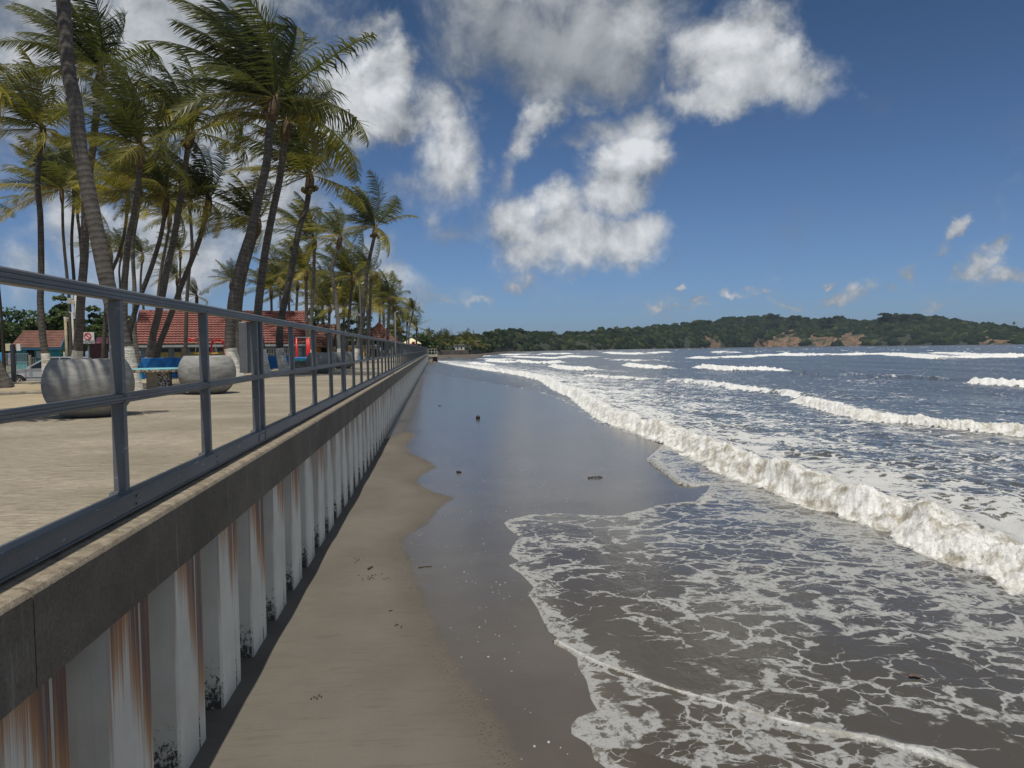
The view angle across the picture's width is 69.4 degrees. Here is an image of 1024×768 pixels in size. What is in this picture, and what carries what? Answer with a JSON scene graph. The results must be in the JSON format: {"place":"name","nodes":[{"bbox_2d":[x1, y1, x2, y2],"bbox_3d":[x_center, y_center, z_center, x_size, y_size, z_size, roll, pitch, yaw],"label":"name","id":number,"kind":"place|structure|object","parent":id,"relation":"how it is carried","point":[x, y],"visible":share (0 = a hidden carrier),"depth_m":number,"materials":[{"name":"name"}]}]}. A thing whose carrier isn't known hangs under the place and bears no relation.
{"place":"outdoors","nodes":[
{"label":"outdoors","id":0,"kind":"place"},
{"bbox_2d":[0,357,375,409],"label":"sandy ground","id":1,"kind":"structure","parent":0,"point":[12,401],"depth_m":15.74,"materials":[{"name":"sand"}]},
{"bbox_2d":[0,180,21,369],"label":"palm tree","id":2,"kind":"object","parent":1,"relation":"on","point":[2,328],"visible":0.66,"depth_m":43.08,"materials":[{"name":"green plant"}]},
{"bbox_2d":[5,344,20,381],"bbox_3d":[-16.150,-0.656,23.972,0.440,1.308,0.125,-1,3,-6],"label":"grey sign post","id":3,"kind":"object","parent":1,"relation":"on","point":[10,348],"visible":0.87,"depth_m":23.93,"materials":[{"name":"metal"}]},
{"bbox_2d":[0,306,33,364],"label":"broadleaf tree","id":4,"kind":"object","parent":1,"relation":"on","point":[11,329],"visible":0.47,"depth_m":111.26,"materials":[{"name":"green plant"}]},
{"bbox_2d":[0,63,38,387],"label":"palm tree","id":5,"kind":"object","parent":1,"relation":"on","point":[6,381],"visible":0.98,"depth_m":19.33,"materials":[{"name":"green plant"}]},
{"bbox_2d":[5,353,35,369],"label":"fence","id":6,"kind":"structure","parent":1,"relation":"on","point":[30,357],"depth_m":79.93,"materials":[{"name":"metal"}]},
{"bbox_2d":[0,391,41,395],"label":"concrete kerb","id":7,"kind":"structure","parent":1,"relation":"on","point":[18,392],"depth_m":16.22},
{"bbox_2d":[10,310,47,343],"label":"broadleaf tree","id":8,"kind":"object","parent":1,"relation":"on","point":[31,322],"visible":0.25,"depth_m":109.92,"materials":[{"name":"green plant"}]},
{"bbox_2d":[13,330,68,368],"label":"teal hut","id":9,"kind":"object","parent":1,"relation":"on","point":[28,341],"visible":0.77,"depth_m":83.37,"materials":[{"name":"brown tile"}]},
{"bbox_2d":[0,46,96,376],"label":"palm tree","id":10,"kind":"object","parent":1,"relation":"on","point":[28,106],"visible":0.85,"depth_m":25.00,"materials":[{"name":"green plant"}]},
{"bbox_2d":[7,356,90,380],"bbox_3d":[-21.530,-0.566,35.032,4.470,1.455,1.860,-1,3,-7],"label":"silver car","id":11,"kind":"object","parent":1,"relation":"on","point":[32,372],"visible":0.2,"depth_m":34.16,"materials":[{"name":"paint"}]},
{"bbox_2d":[0,135,106,355],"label":"palm tree","id":12,"kind":"object","parent":1,"relation":"on","point":[53,172],"visible":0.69,"depth_m":39.78,"materials":[{"name":"green plant"}]},
{"bbox_2d":[35,294,74,332],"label":"broadleaf tree","id":13,"kind":"object","parent":1,"relation":"on","point":[58,312],"visible":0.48,"depth_m":88.41,"materials":[{"name":"green plant"}]},
{"bbox_2d":[11,135,119,316],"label":"palm tree","id":14,"kind":"object","parent":1,"relation":"on","point":[71,246],"visible":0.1,"depth_m":42.22,"materials":[{"name":"green plant"}]},
{"bbox_2d":[64,317,67,356],"bbox_3d":[-34.082,-2.812,56.733,0.348,4.666,0.200,-1,3,-6],"label":"utility pole","id":15,"kind":"object","parent":1,"relation":"on","point":[65,333],"visible":0.62,"depth_m":56.62,"materials":[{"name":"concrete"}]},
{"bbox_2d":[20,133,116,356],"bbox_3d":[-26.122,-7.465,44.467,5.064,14.510,4.574,-1,3,-6],"label":"palm tree","id":16,"kind":"object","parent":1,"relation":"on","point":[77,221],"visible":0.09,"depth_m":44.21,"materials":[{"name":"green plant"}]},
{"bbox_2d":[67,295,76,318],"bbox_3d":[-22.373,-2.280,37.839,0.577,4.956,0.238,-1,3,-6],"label":"lamp pole","id":17,"kind":"object","parent":1,"relation":"on","point":[70,301],"visible":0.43,"depth_m":37.66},
{"bbox_2d":[0,0,166,358],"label":"palm tree","id":18,"kind":"object","parent":1,"relation":"on","point":[90,40],"visible":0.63,"depth_m":26.68,"materials":[{"name":"green plant"}]},
{"bbox_2d":[83,332,94,358],"bbox_3d":[-18.459,-0.964,32.298,0.528,2.574,0.117,-1,3,-6],"label":"pets sign","id":19,"kind":"object","parent":1,"relation":"on","point":[88,338],"visible":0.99,"depth_m":32.22,"materials":[{"name":"grey metal"}]},
{"bbox_2d":[85,305,108,347],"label":"broadleaf tree","id":20,"kind":"object","parent":1,"relation":"on","point":[95,326],"visible":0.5,"depth_m":86.70,"materials":[{"name":"green plant"}]},
{"bbox_2d":[89,337,107,358],"bbox_3d":[-25.201,-1.500,45.081,0.733,2.687,1.200,-1,3,-6],"label":"maroon booth","id":21,"kind":"object","parent":1,"relation":"on","point":[95,350],"visible":0.29,"depth_m":44.62,"materials":[{"name":"paint"}]},
{"bbox_2d":[56,0,143,390],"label":"palm tree","id":22,"kind":"object","parent":1,"relation":"on","point":[98,240],"visible":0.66,"depth_m":15.83,"materials":[{"name":"grey plant"}]},
{"bbox_2d":[67,214,138,277],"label":"palm tree","id":23,"kind":"object","parent":1,"relation":"on","point":[109,237],"visible":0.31,"depth_m":52.85,"materials":[{"name":"green plant"}]},
{"bbox_2d":[61,146,148,357],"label":"palm tree","id":24,"kind":"object","parent":1,"relation":"on","point":[104,331],"visible":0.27,"depth_m":35.89,"materials":[{"name":"green plant"}]},
{"bbox_2d":[48,49,197,327],"bbox_3d":[-12.316,-5.144,23.538,4.579,10.127,5.045,-1,3,-6],"label":"palm tree","id":25,"kind":"object","parent":1,"relation":"on","point":[130,123],"visible":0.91,"depth_m":23.21,"materials":[{"name":"green plant"}]},
{"bbox_2d":[107,227,140,288],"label":"palm tree","id":26,"kind":"object","parent":1,"relation":"on","point":[119,266],"visible":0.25,"depth_m":59.63,"materials":[{"name":"green plant"}]},
{"bbox_2d":[65,126,192,362],"bbox_3d":[-17.113,-5.666,33.523,4.681,11.571,5.066,1,3,30],"label":"palm tree","id":27,"kind":"object","parent":1,"relation":"on","point":[124,182],"visible":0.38,"depth_m":33.12,"materials":[{"name":"green plant"}]},
{"bbox_2d":[114,232,166,309],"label":"palm tree","id":28,"kind":"object","parent":1,"relation":"on","point":[138,246],"visible":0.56,"depth_m":56.96,"materials":[{"name":"green plant"}]},
{"bbox_2d":[141,357,181,377],"bbox_3d":[-12.770,-0.611,27.647,1.841,0.751,0.620,-1,3,-6],"label":"blue bench","id":29,"kind":"object","parent":1,"relation":"on","point":[158,362],"visible":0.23,"depth_m":27.31,"materials":[{"name":"paint"}]},
{"bbox_2d":[99,128,225,338],"bbox_3d":[-14.296,-4.919,29.233,4.333,9.880,4.791,0,3,9],"label":"palm tree","id":30,"kind":"object","parent":1,"relation":"on","point":[157,182],"visible":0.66,"depth_m":29.37,"materials":[{"name":"green plant"}]},
{"bbox_2d":[139,192,199,346],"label":"palm tree","id":31,"kind":"object","parent":1,"relation":"on","point":[168,220],"visible":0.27,"depth_m":43.72,"materials":[{"name":"green plant"}]},
{"bbox_2d":[149,252,198,290],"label":"palm tree","id":32,"kind":"object","parent":1,"relation":"on","point":[173,271],"visible":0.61,"depth_m":62.94,"materials":[{"name":"green plant"}]},
{"bbox_2d":[150,222,198,311],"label":"palm tree","id":33,"kind":"object","parent":1,"relation":"on","point":[179,246],"visible":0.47,"depth_m":57.20,"materials":[{"name":"green plant"}]},
{"bbox_2d":[104,48,248,378],"bbox_3d":[-13.522,-6.647,29.375,5.646,13.177,4.911,1,3,29],"label":"palm tree","id":34,"kind":"object","parent":1,"relation":"on","point":[172,92],"visible":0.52,"depth_m":29.34,"materials":[{"name":"green plant"}]},
{"bbox_2d":[145,161,220,355],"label":"palm tree","id":35,"kind":"object","parent":1,"relation":"on","point":[185,346],"visible":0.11,"depth_m":41.11,"materials":[{"name":"green plant"}]},
{"bbox_2d":[178,277,209,304],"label":"palm tree","id":36,"kind":"object","parent":1,"relation":"on","point":[194,289],"visible":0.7,"depth_m":59.36,"materials":[{"name":"green plant"}]},
{"bbox_2d":[143,139,255,357],"bbox_3d":[-13.153,-5.306,31.634,4.898,10.594,4.868,-1,3,-6],"label":"palm tree","id":37,"kind":"object","parent":1,"relation":"on","point":[198,176],"visible":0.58,"depth_m":31.44,"materials":[{"name":"green plant"}]},
{"bbox_2d":[188,338,224,354],"bbox_3d":[-18.027,-1.430,43.437,2.298,2.522,0.355,-1,3,-6],"label":"swing set","id":38,"kind":"object","parent":1,"relation":"on","point":[213,340],"visible":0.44,"depth_m":43.37,"materials":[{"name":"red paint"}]},
{"bbox_2d":[137,310,305,373],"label":"beach house","id":39,"kind":"structure","parent":1,"relation":"on","point":[173,345],"depth_m":56.04,"materials":[{"name":"red tile"}]},
{"bbox_2d":[160,348,168,357],"bbox_3d":[-25.352,-1.628,54.062,0.584,2.060,0.070,-2,3,-21],"label":"window","id":40,"kind":"structure","parent":39,"relation":"in","point":[164,351],"depth_m":54.03,"materials":[{"name":"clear glass"}]},
{"bbox_2d":[174,347,181,357],"bbox_3d":[-24.550,-1.652,54.365,0.528,2.060,0.070,-2,3,-21],"label":"window","id":41,"kind":"structure","parent":39,"relation":"in","point":[177,350],"depth_m":54.33,"materials":[{"name":"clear glass"}]},
{"bbox_2d":[189,347,198,355],"bbox_3d":[-23.466,-1.684,54.774,0.696,2.060,0.070,-2,3,-21],"label":"window","id":42,"kind":"structure","parent":39,"relation":"in","point":[191,349],"depth_m":54.70,"materials":[{"name":"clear glass"}]},
{"bbox_2d":[205,257,252,295],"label":"palm tree","id":43,"kind":"object","parent":1,"relation":"on","point":[229,273],"visible":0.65,"depth_m":57.53,"materials":[{"name":"green plant"}]},
{"bbox_2d":[195,166,307,353],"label":"palm tree","id":44,"kind":"object","parent":1,"relation":"on","point":[245,199],"visible":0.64,"depth_m":31.52,"materials":[{"name":"green plant"}]},
{"bbox_2d":[137,0,376,376],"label":"palm tree","id":45,"kind":"object","parent":1,"relation":"on","point":[252,69],"visible":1,"depth_m":23.11,"materials":[{"name":"green plant"}]},
{"bbox_2d":[244,268,298,310],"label":"palm tree","id":46,"kind":"object","parent":1,"relation":"on","point":[269,282],"visible":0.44,"depth_m":59.84,"materials":[{"name":"green plant"}]},
{"bbox_2d":[246,244,299,304],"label":"palm tree","id":47,"kind":"object","parent":1,"relation":"on","point":[272,268],"visible":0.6,"depth_m":57.75,"materials":[{"name":"green plant"}]},
{"bbox_2d":[268,356,288,369],"bbox_3d":[-11.344,-0.976,34.319,2.250,0.641,0.620,-1,3,-6],"label":"blue bench","id":48,"kind":"object","parent":1,"relation":"on","point":[272,360],"visible":0.04,"depth_m":34.05,"materials":[{"name":"paint"}]},
{"bbox_2d":[255,267,310,310],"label":"palm tree","id":49,"kind":"object","parent":1,"relation":"on","point":[293,290],"visible":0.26,"depth_m":69.70,"materials":[{"name":"green plant"}]},
{"bbox_2d":[259,234,330,342],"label":"palm tree","id":50,"kind":"object","parent":1,"relation":"on","point":[305,270],"visible":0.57,"depth_m":55.01,"materials":[{"name":"green plant"}]},
{"bbox_2d":[271,250,320,310],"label":"palm tree","id":51,"kind":"object","parent":1,"relation":"on","point":[297,283],"visible":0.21,"depth_m":62.11,"materials":[{"name":"green plant"}]},
{"bbox_2d":[261,191,334,352],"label":"palm tree","id":52,"kind":"object","parent":1,"relation":"on","point":[298,212],"visible":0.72,"depth_m":45.60,"materials":[{"name":"green plant"}]},
{"bbox_2d":[295,337,309,356],"bbox_3d":[-11.351,-1.440,40.627,0.803,2.261,1.324,-1,3,-6],"label":"climbing frame","id":53,"kind":"object","parent":1,"relation":"on","point":[307,345],"visible":0.48,"depth_m":39.97,"materials":[{"name":"red paint"}]},
{"bbox_2d":[291,259,347,323],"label":"palm tree","id":54,"kind":"object","parent":1,"relation":"on","point":[320,269],"visible":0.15,"depth_m":74.11,"materials":[{"name":"green plant"}]},
{"bbox_2d":[308,308,335,334],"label":"broadleaf tree","id":55,"kind":"object","parent":1,"relation":"on","point":[317,319],"visible":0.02,"depth_m":125.90,"materials":[{"name":"green plant"}]},
{"bbox_2d":[290,275,357,351],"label":"palm tree","id":56,"kind":"object","parent":1,"relation":"on","point":[324,294],"visible":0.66,"depth_m":70.06,"materials":[{"name":"green plant"}]},
{"bbox_2d":[316,324,335,352],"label":"orange kiosk","id":57,"kind":"object","parent":1,"relation":"on","point":[321,342],"visible":0.58,"depth_m":72.77,"materials":[{"name":"brown tile"}]},
{"bbox_2d":[302,202,361,351],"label":"palm tree","id":58,"kind":"object","parent":1,"relation":"on","point":[334,223],"visible":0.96,"depth_m":43.76,"materials":[{"name":"green plant"}]},
{"bbox_2d":[315,263,364,335],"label":"palm tree","id":59,"kind":"object","parent":1,"relation":"on","point":[339,282],"visible":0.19,"depth_m":75.83,"materials":[{"name":"green plant"}]},
{"bbox_2d":[313,282,367,331],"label":"palm tree","id":60,"kind":"object","parent":1,"relation":"on","point":[343,322],"visible":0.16,"depth_m":80.18,"materials":[{"name":"green plant"}]},
{"bbox_2d":[308,231,382,351],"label":"palm tree","id":61,"kind":"object","parent":1,"relation":"on","point":[344,262],"visible":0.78,"depth_m":60.57,"materials":[{"name":"green plant"}]},
{"bbox_2d":[334,312,365,344],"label":"broadleaf tree","id":62,"kind":"object","parent":1,"relation":"on","point":[352,322],"visible":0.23,"depth_m":132.12,"materials":[{"name":"green plant"}]},
{"bbox_2d":[339,264,377,333],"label":"palm tree","id":63,"kind":"object","parent":1,"relation":"on","point":[358,303],"visible":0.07,"depth_m":86.23,"materials":[{"name":"green plant"}]},
{"bbox_2d":[333,277,386,354],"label":"palm tree","id":64,"kind":"object","parent":1,"relation":"on","point":[355,298],"visible":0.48,"depth_m":77.71,"materials":[{"name":"green plant"}]},
{"bbox_2d":[347,274,380,357],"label":"palm tree","id":65,"kind":"object","parent":1,"relation":"on","point":[368,308],"visible":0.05,"depth_m":93.20,"materials":[{"name":"green plant"}]},
{"bbox_2d":[363,322,396,356],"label":"tiled pavilion","id":66,"kind":"structure","parent":1,"relation":"on","point":[379,329],"depth_m":95.17,"materials":[{"name":"brown tile"}]},
{"bbox_2d":[369,271,403,344],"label":"palm tree","id":67,"kind":"object","parent":1,"relation":"on","point":[383,318],"visible":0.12,"depth_m":98.37,"materials":[{"name":"green plant"}]},
{"bbox_2d":[380,327,405,349],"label":"broadleaf tree","id":68,"kind":"object","parent":1,"relation":"on","point":[403,336],"visible":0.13,"depth_m":147.44,"materials":[{"name":"green plant"}]},
{"bbox_2d":[404,332,438,350],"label":"broadleaf tree","id":69,"kind":"object","parent":1,"relation":"on","point":[427,342],"visible":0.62,"depth_m":167.41,"materials":[{"name":"green plant"}]},
{"bbox_2d":[0,355,400,544],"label":"promenade","id":70,"kind":"structure","parent":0,"point":[55,467],"depth_m":7.21,"materials":[{"name":"concrete"}]},
{"bbox_2d":[41,358,134,417],"bbox_3d":[-5.844,0.048,10.230,1.130,0.791,1.130,0,3,20],"label":"round planter","id":71,"kind":"object","parent":70,"relation":"on","point":[65,379],"visible":0.69,"depth_m":9.77,"materials":[{"name":"grey concrete"}]},
{"bbox_2d":[132,367,177,388],"bbox_3d":[-7.307,-0.057,15.307,1.060,0.545,1.060,-2,3,-26],"label":"concrete table","id":72,"kind":"object","parent":70,"relation":"on","point":[158,377],"visible":0.66,"depth_m":15.09,"materials":[{"name":"concrete"}]},
{"bbox_2d":[178,355,235,394],"bbox_3d":[-6.335,-0.195,15.392,1.130,0.791,1.130,0,3,18],"label":"round planter","id":73,"kind":"object","parent":70,"relation":"on","point":[222,366],"visible":0.7,"depth_m":14.99,"materials":[{"name":"grey concrete"}]},
{"bbox_2d":[193,31,354,372],"bbox_3d":[-8.082,-6.151,26.081,5.443,11.798,5.584,-1,3,-6],"label":"palm tree","id":74,"kind":"object","parent":70,"relation":"on","point":[285,132],"visible":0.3,"depth_m":25.98,"materials":[{"name":"green plant"}]},
{"bbox_2d":[218,112,366,370],"bbox_3d":[-8.844,-5.856,30.175,5.170,10.879,5.766,0,3,10],"label":"palm tree","id":75,"kind":"object","parent":70,"relation":"on","point":[299,157],"visible":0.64,"depth_m":29.87,"materials":[{"name":"green plant"}]},
{"bbox_2d":[294,359,306,368],"bbox_3d":[-8.971,-0.831,32.016,1.000,0.520,0.800,-1,3,-6],"label":"concrete table","id":76,"kind":"object","parent":70,"relation":"on","point":[300,363],"visible":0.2,"depth_m":31.75,"materials":[{"name":"teal paint"}]},
{"bbox_2d":[306,352,335,372],"bbox_3d":[-7.305,-0.809,28.356,1.130,0.791,1.130,-2,3,-32],"label":"round planter","id":77,"kind":"object","parent":70,"relation":"on","point":[322,359],"visible":0.63,"depth_m":27.91,"materials":[{"name":"grey concrete"}]},
{"bbox_2d":[333,352,351,368],"bbox_3d":[-8.101,-1.143,35.473,1.130,0.791,1.130,-3,3,-38],"label":"round planter","id":78,"kind":"object","parent":70,"relation":"on","point":[347,354],"visible":0.44,"depth_m":35.04,"materials":[{"name":"grey concrete"}]},
{"bbox_2d":[359,280,368,358],"bbox_3d":[-11.740,-5.028,58.936,0.811,6.413,0.200,-1,3,-6],"label":"street lamp","id":79,"kind":"object","parent":70,"relation":"on","point":[360,310],"visible":0.55,"depth_m":58.77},
{"bbox_2d":[340,241,398,358],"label":"palm tree","id":80,"kind":"object","parent":70,"relation":"on","point":[364,257],"visible":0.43,"depth_m":68.64,"materials":[{"name":"green plant"}]},
{"bbox_2d":[323,167,416,359],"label":"palm tree","id":81,"kind":"object","parent":70,"relation":"on","point":[369,217],"visible":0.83,"depth_m":48.69,"materials":[{"name":"green plant"}]},
{"bbox_2d":[362,269,410,355],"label":"palm tree","id":82,"kind":"object","parent":70,"relation":"on","point":[384,291],"visible":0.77,"depth_m":82.54,"materials":[{"name":"green plant"}]},
{"bbox_2d":[372,281,410,348],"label":"palm tree","id":83,"kind":"object","parent":70,"relation":"on","point":[394,305],"visible":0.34,"depth_m":102.35,"materials":[{"name":"green plant"}]},
{"bbox_2d":[377,304,408,353],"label":"palm tree","id":84,"kind":"object","parent":70,"relation":"on","point":[397,314],"visible":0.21,"depth_m":116.36,"materials":[{"name":"green plant"}]},
{"bbox_2d":[385,315,414,342],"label":"palm tree","id":85,"kind":"object","parent":70,"relation":"on","point":[398,327],"visible":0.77,"depth_m":110.47,"materials":[{"name":"green plant"}]},
{"bbox_2d":[396,310,416,343],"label":"palm tree","id":86,"kind":"object","parent":70,"relation":"on","point":[409,317],"visible":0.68,"depth_m":110.64,"materials":[{"name":"green plant"}]},
{"bbox_2d":[402,298,423,343],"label":"palm tree","id":87,"kind":"object","parent":70,"relation":"on","point":[413,304],"visible":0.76,"depth_m":106.69,"materials":[{"name":"green plant"}]},
{"bbox_2d":[404,314,430,345],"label":"palm tree","id":88,"kind":"object","parent":70,"relation":"on","point":[414,322],"visible":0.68,"depth_m":116.68,"materials":[{"name":"green plant"}]},
{"bbox_2d":[428,351,519,357],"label":"beach","id":89,"kind":"structure","parent":0,"point":[464,356],"depth_m":241.01,"materials":[{"name":"sand"}]},
{"bbox_2d":[438,327,453,349],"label":"palm tree","id":90,"kind":"object","parent":89,"relation":"on","point":[446,332],"visible":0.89,"depth_m":266.50,"materials":[{"name":"green plant"}]},
{"bbox_2d":[444,333,460,349],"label":"palm tree","id":91,"kind":"object","parent":89,"relation":"on","point":[452,340],"visible":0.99,"depth_m":264.35,"materials":[{"name":"green plant"}]},
{"bbox_2d":[439,350,468,354],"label":"shore wall","id":92,"kind":"structure","parent":89,"relation":"on","point":[453,352],"depth_m":261.05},
{"bbox_2d":[455,328,473,348],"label":"palm tree","id":93,"kind":"object","parent":89,"relation":"on","point":[466,337],"visible":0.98,"depth_m":274.07,"materials":[{"name":"green plant"}]},
{"bbox_2d":[462,330,481,353],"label":"palm tree","id":94,"kind":"object","parent":89,"relation":"on","point":[473,337],"visible":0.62,"depth_m":279.19,"materials":[{"name":"green plant"}]},
{"bbox_2d":[0,0,1023,354],"label":"sky","id":95,"kind":"structure","parent":0,"point":[562,166],"materials":[{"name":"blue"}]},
{"bbox_2d":[189,358,910,767],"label":"beach","id":96,"kind":"structure","parent":0,"point":[469,664],"depth_m":7.32,"materials":[{"name":"sand"}]},
{"bbox_2d":[0,354,427,767],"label":"seawall","id":97,"kind":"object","parent":96,"relation":"on","point":[131,640],"visible":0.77,"depth_m":4.40,"materials":[{"name":"concrete"}]},
{"bbox_2d":[0,266,427,583],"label":"railing","id":98,"kind":"object","parent":97,"relation":"on","point":[22,553],"visible":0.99,"depth_m":4.43,"materials":[{"name":"metal"}]},
{"bbox_2d":[422,344,1023,767],"bbox_3d":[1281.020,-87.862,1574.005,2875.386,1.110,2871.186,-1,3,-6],"label":"sea","id":99,"kind":"structure","parent":0,"point":[798,602],"depth_m":8.98,"materials":[{"name":"liquid"}]},
{"bbox_2d":[428,328,1023,354],"bbox_3d":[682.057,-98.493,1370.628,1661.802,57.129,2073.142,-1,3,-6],"label":"headland","id":100,"kind":"structure","parent":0,"point":[846,339],"depth_m":1353.26,"materials":[{"name":"plant"}]},
{"bbox_2d":[432,330,446,349],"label":"palm tree","id":101,"kind":"object","parent":100,"relation":"on","point":[438,335],"visible":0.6,"depth_m":273.22,"materials":[{"name":"green plant"}]},
{"bbox_2d":[427,313,1023,354],"bbox_3d":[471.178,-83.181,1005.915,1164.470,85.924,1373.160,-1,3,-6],"label":"headland forest","id":102,"kind":"object","parent":100,"relation":"on","point":[919,328],"visible":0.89,"depth_m":1314.92,"materials":[{"name":"green plant"}]},
{"bbox_2d":[765,313,779,325],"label":"canopy tree","id":103,"kind":"object","parent":100,"relation":"on","point":[773,316],"visible":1,"depth_m":1539.19,"materials":[{"name":"green plant"}]},
{"bbox_2d":[820,317,836,327],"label":"canopy tree","id":104,"kind":"object","parent":100,"relation":"on","point":[828,321],"visible":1,"depth_m":1500.07,"materials":[{"name":"green plant"}]},
{"bbox_2d":[876,313,898,321],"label":"canopy tree","id":105,"kind":"object","parent":100,"relation":"on","point":[886,317],"visible":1,"depth_m":1453.87,"materials":[{"name":"green plant"}]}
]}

